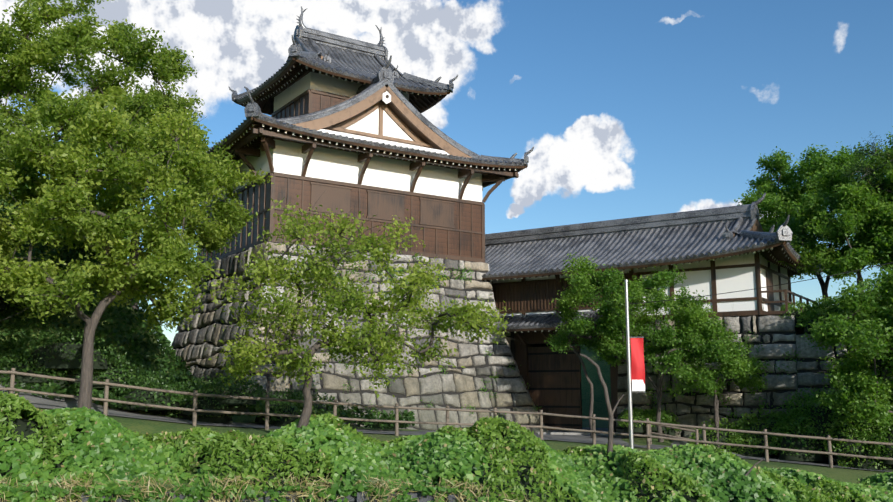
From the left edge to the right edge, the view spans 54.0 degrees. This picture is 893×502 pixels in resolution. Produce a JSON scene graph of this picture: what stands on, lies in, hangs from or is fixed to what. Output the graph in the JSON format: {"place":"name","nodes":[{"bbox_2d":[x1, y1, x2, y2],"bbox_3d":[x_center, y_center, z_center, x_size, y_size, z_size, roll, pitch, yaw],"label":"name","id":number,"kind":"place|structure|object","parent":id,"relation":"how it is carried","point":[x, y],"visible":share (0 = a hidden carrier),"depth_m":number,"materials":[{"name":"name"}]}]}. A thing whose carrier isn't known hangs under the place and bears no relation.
{"place":"outdoors","nodes":[
{"label":"outdoors","id":0,"kind":"place"},
{"bbox_2d":[0,284,38,310],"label":"shrub","id":1,"kind":"object","parent":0,"point":[2,304],"depth_m":26.53,"materials":[{"name":"green plant"}]},
{"bbox_2d":[0,0,210,199],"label":"tall tree","id":2,"kind":"object","parent":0,"point":[47,60],"depth_m":34.59,"materials":[{"name":"green plant"}]},
{"bbox_2d":[0,194,887,501],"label":"bank","id":3,"kind":"structure","parent":0,"point":[156,426],"depth_m":27.52,"materials":[{"name":"green plant"}]},
{"bbox_2d":[0,161,59,284],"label":"cherry tree","id":4,"kind":"object","parent":3,"relation":"on","point":[3,229],"depth_m":24.83,"materials":[{"name":"green plant"}]},
{"bbox_2d":[0,325,148,387],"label":"shrub","id":5,"kind":"object","parent":3,"relation":"on","point":[112,359],"depth_m":26.12,"materials":[{"name":"green plant"}]},
{"bbox_2d":[0,85,235,408],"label":"cherry tree","id":6,"kind":"object","parent":3,"relation":"on","point":[90,135],"depth_m":23.37,"materials":[{"name":"green plant"}]},
{"bbox_2d":[47,91,273,309],"bbox_3d":[-10.520,-1.678,31.604,8.068,7.707,7.381,0,-9,-2],"label":"tree","id":7,"kind":"object","parent":3,"relation":"on","point":[214,238],"depth_m":31.11,"materials":[{"name":"green plant"}]},
{"bbox_2d":[108,374,266,422],"bbox_3d":[-7.984,4.641,27.422,5.023,1.673,3.039,0,-9,-2],"label":"shrub","id":8,"kind":"object","parent":3,"relation":"on","point":[214,383],"depth_m":26.56,"materials":[{"name":"green plant"}]},
{"bbox_2d":[0,184,415,429],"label":"bushes","id":9,"kind":"object","parent":3,"relation":"on","point":[165,366],"visible":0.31,"depth_m":28.92,"materials":[{"name":"green plant"}]},
{"bbox_2d":[0,472,551,501],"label":"ground cover plants","id":10,"kind":"object","parent":3,"relation":"on","point":[71,480],"visible":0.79,"depth_m":19.16,"materials":[{"name":"green plant"}]},
{"bbox_2d":[248,388,343,426],"bbox_3d":[-4.958,5.150,28.628,3.209,1.345,2.583,0,-9,-2],"label":"shrub","id":11,"kind":"object","parent":3,"relation":"on","point":[296,405],"depth_m":28.12,"materials":[{"name":"green plant"}]},
{"bbox_2d":[168,241,547,432],"bbox_3d":[-4.864,4.996,38.497,14.969,8.850,13.616,6,-11,-33],"label":"stone base","id":12,"kind":"object","parent":3,"relation":"on","point":[458,388],"visible":0.38,"depth_m":35.02,"materials":[{"name":"grey stone"}]},
{"bbox_2d":[171,6,533,266],"bbox_3d":[-4.869,-5.154,40.108,13.224,11.769,11.782,6,-11,-33],"label":"turret","id":13,"kind":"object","parent":12,"relation":"on","point":[347,125],"visible":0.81,"depth_m":36.64,"materials":[{"name":"wood"}]},
{"bbox_2d":[196,190,520,428],"bbox_3d":[-2.212,2.369,23.542,8.583,7.646,5.790,0,-9,-2],"label":"cherry tree","id":14,"kind":"object","parent":3,"relation":"on","point":[367,329],"depth_m":22.84,"materials":[{"name":"green plant"}]},
{"bbox_2d":[0,391,887,501],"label":"hedge leaves","id":15,"kind":"object","parent":3,"relation":"on","point":[219,446],"visible":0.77,"depth_m":21.08,"materials":[{"name":"green plant"}]},
{"bbox_2d":[0,368,892,467],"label":"log fence","id":16,"kind":"object","parent":3,"relation":"on","point":[649,436],"visible":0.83,"depth_m":27.50,"materials":[{"name":"brown wood"}]},
{"bbox_2d":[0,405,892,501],"bbox_3d":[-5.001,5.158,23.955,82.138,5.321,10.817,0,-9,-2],"label":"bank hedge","id":17,"kind":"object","parent":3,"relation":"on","point":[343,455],"depth_m":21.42,"materials":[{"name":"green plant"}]},
{"bbox_2d":[263,243,886,418],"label":"weed leaves","id":18,"kind":"object","parent":3,"relation":"on","point":[465,275],"visible":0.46,"depth_m":34.04,"materials":[{"name":"green plant"}]},
{"bbox_2d":[538,432,615,435],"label":"road kerb","id":19,"kind":"structure","parent":3,"relation":"on","point":[559,433],"depth_m":34.99,"materials":[{"name":"concrete"}]},
{"bbox_2d":[544,252,640,437],"bbox_3d":[5.627,3.713,33.279,3.817,7.310,3.591,0,-9,-2],"label":"tree","id":20,"kind":"object","parent":3,"relation":"on","point":[578,284],"depth_m":33.16,"materials":[{"name":"green plant"}]},
{"bbox_2d":[580,353,623,461],"bbox_3d":[4.480,4.967,24.958,1.282,4.081,0.182,1,-9,-5],"label":"dead trunk wood","id":21,"kind":"object","parent":3,"relation":"on","point":[610,423],"visible":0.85,"depth_m":25.01,"materials":[{"name":"wood"}]},
{"bbox_2d":[617,407,680,435],"bbox_3d":[7.656,6.402,32.944,2.643,1.072,1.955,0,-9,-2],"label":"shrub","id":22,"kind":"object","parent":3,"relation":"on","point":[641,414],"depth_m":32.54,"materials":[{"name":"green plant"}]},
{"bbox_2d":[588,265,730,441],"bbox_3d":[7.593,3.874,32.090,4.815,6.676,4.146,0,-9,-2],"label":"tree","id":23,"kind":"object","parent":3,"relation":"on","point":[636,290],"depth_m":31.32,"materials":[{"name":"green plant"}]},
{"bbox_2d":[504,313,892,464],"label":"stone gate walls","id":24,"kind":"structure","parent":3,"relation":"on","point":[777,337],"depth_m":32.18,"materials":[{"name":"grey stone"}]},
{"bbox_2d":[800,257,892,429],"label":"tree","id":25,"kind":"object","parent":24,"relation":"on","point":[845,374],"depth_m":27.82,"materials":[{"name":"green plant"}]},
{"bbox_2d":[661,316,771,447],"bbox_3d":[9.395,4.824,30.750,3.910,5.114,3.421,0,-9,-2],"label":"tree","id":26,"kind":"object","parent":3,"relation":"on","point":[744,370],"depth_m":30.42,"materials":[{"name":"green plant"}]},
{"bbox_2d":[688,406,786,456],"bbox_3d":[10.690,6.396,30.828,4.486,1.904,2.083,0,-9,-2],"label":"shrub","id":27,"kind":"object","parent":3,"relation":"on","point":[738,436],"depth_m":30.40,"materials":[{"name":"green plant"}]},
{"bbox_2d":[742,459,763,479],"bbox_3d":[7.146,6.328,22.584,2.237,1.917,0.128,0,-9,-2],"label":"dead branch","id":28,"kind":"object","parent":3,"relation":"on","point":[749,471],"visible":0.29,"depth_m":22.72,"materials":[{"name":"wood"}]},
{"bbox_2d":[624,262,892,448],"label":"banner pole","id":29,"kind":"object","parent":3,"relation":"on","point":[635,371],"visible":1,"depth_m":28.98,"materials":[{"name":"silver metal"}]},
{"bbox_2d":[768,387,845,461],"bbox_3d":[12.601,5.914,29.967,3.557,2.536,1.832,0,-9,-2],"label":"shrub","id":30,"kind":"object","parent":3,"relation":"on","point":[794,414],"depth_m":29.47,"materials":[{"name":"green plant"}]},
{"bbox_2d":[823,382,892,470],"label":"shrub","id":31,"kind":"object","parent":3,"relation":"on","point":[874,450],"depth_m":28.11,"materials":[{"name":"green plant"}]},
{"bbox_2d":[0,375,892,471],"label":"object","id":32,"kind":"structure","parent":0,"point":[47,402],"depth_m":27.60,"materials":[{"name":"concrete"}]},
{"bbox_2d":[0,0,892,345],"label":"sky","id":33,"kind":"structure","parent":0,"point":[626,108],"materials":[{"name":"blue"}]},
{"bbox_2d":[482,193,832,432],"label":"gate house","id":34,"kind":"structure","parent":0,"point":[725,250],"depth_m":36.66,"materials":[{"name":"grey tile"}]},
{"bbox_2d":[572,308,803,427],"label":"terrace lawn","id":35,"kind":"structure","parent":0,"point":[599,407],"depth_m":50.70,"materials":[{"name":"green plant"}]},
{"bbox_2d":[779,295,849,333],"bbox_3d":[13.586,2.295,31.934,2.972,1.422,2.336,0,-9,-2],"label":"shrub","id":36,"kind":"object","parent":35,"relation":"on","point":[815,311],"depth_m":31.67,"materials":[{"name":"green plant"}]},
{"bbox_2d":[839,278,892,328],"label":"shrub","id":37,"kind":"object","parent":35,"relation":"on","point":[864,282],"depth_m":30.18,"materials":[{"name":"green plant"}]},
{"bbox_2d":[734,141,891,299],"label":"terrace tree","id":38,"kind":"object","parent":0,"point":[774,164],"depth_m":37.93,"materials":[{"name":"green plant"}]},
{"bbox_2d":[767,161,892,293],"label":"terrace tree","id":39,"kind":"object","parent":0,"point":[850,194],"depth_m":32.55,"materials":[{"name":"green plant"}]},
{"bbox_2d":[836,126,892,265],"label":"terrace tree","id":40,"kind":"object","parent":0,"point":[888,173],"depth_m":31.63,"materials":[{"name":"green plant"}]},
{"bbox_2d":[841,132,892,193],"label":"tree","id":41,"kind":"object","parent":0,"point":[862,166],"depth_m":31.89,"materials":[{"name":"green plant"}]},
{"bbox_3d":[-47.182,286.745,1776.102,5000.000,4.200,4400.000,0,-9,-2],"label":"ground surface","id":42,"kind":"structure","parent":0,"visible":0},
{"bbox_2d":[0,491,486,501],"bbox_3d":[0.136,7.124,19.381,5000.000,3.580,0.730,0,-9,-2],"label":"moat wall","id":43,"kind":"structure","parent":42,"relation":"on","point":[418,495],"depth_m":19.30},
{"bbox_2d":[0,484,516,501],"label":"vine leaves","id":44,"kind":"object","parent":43,"relation":"attached to","point":[193,490],"visible":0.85,"depth_m":19.10,"materials":[{"name":"green plant"}]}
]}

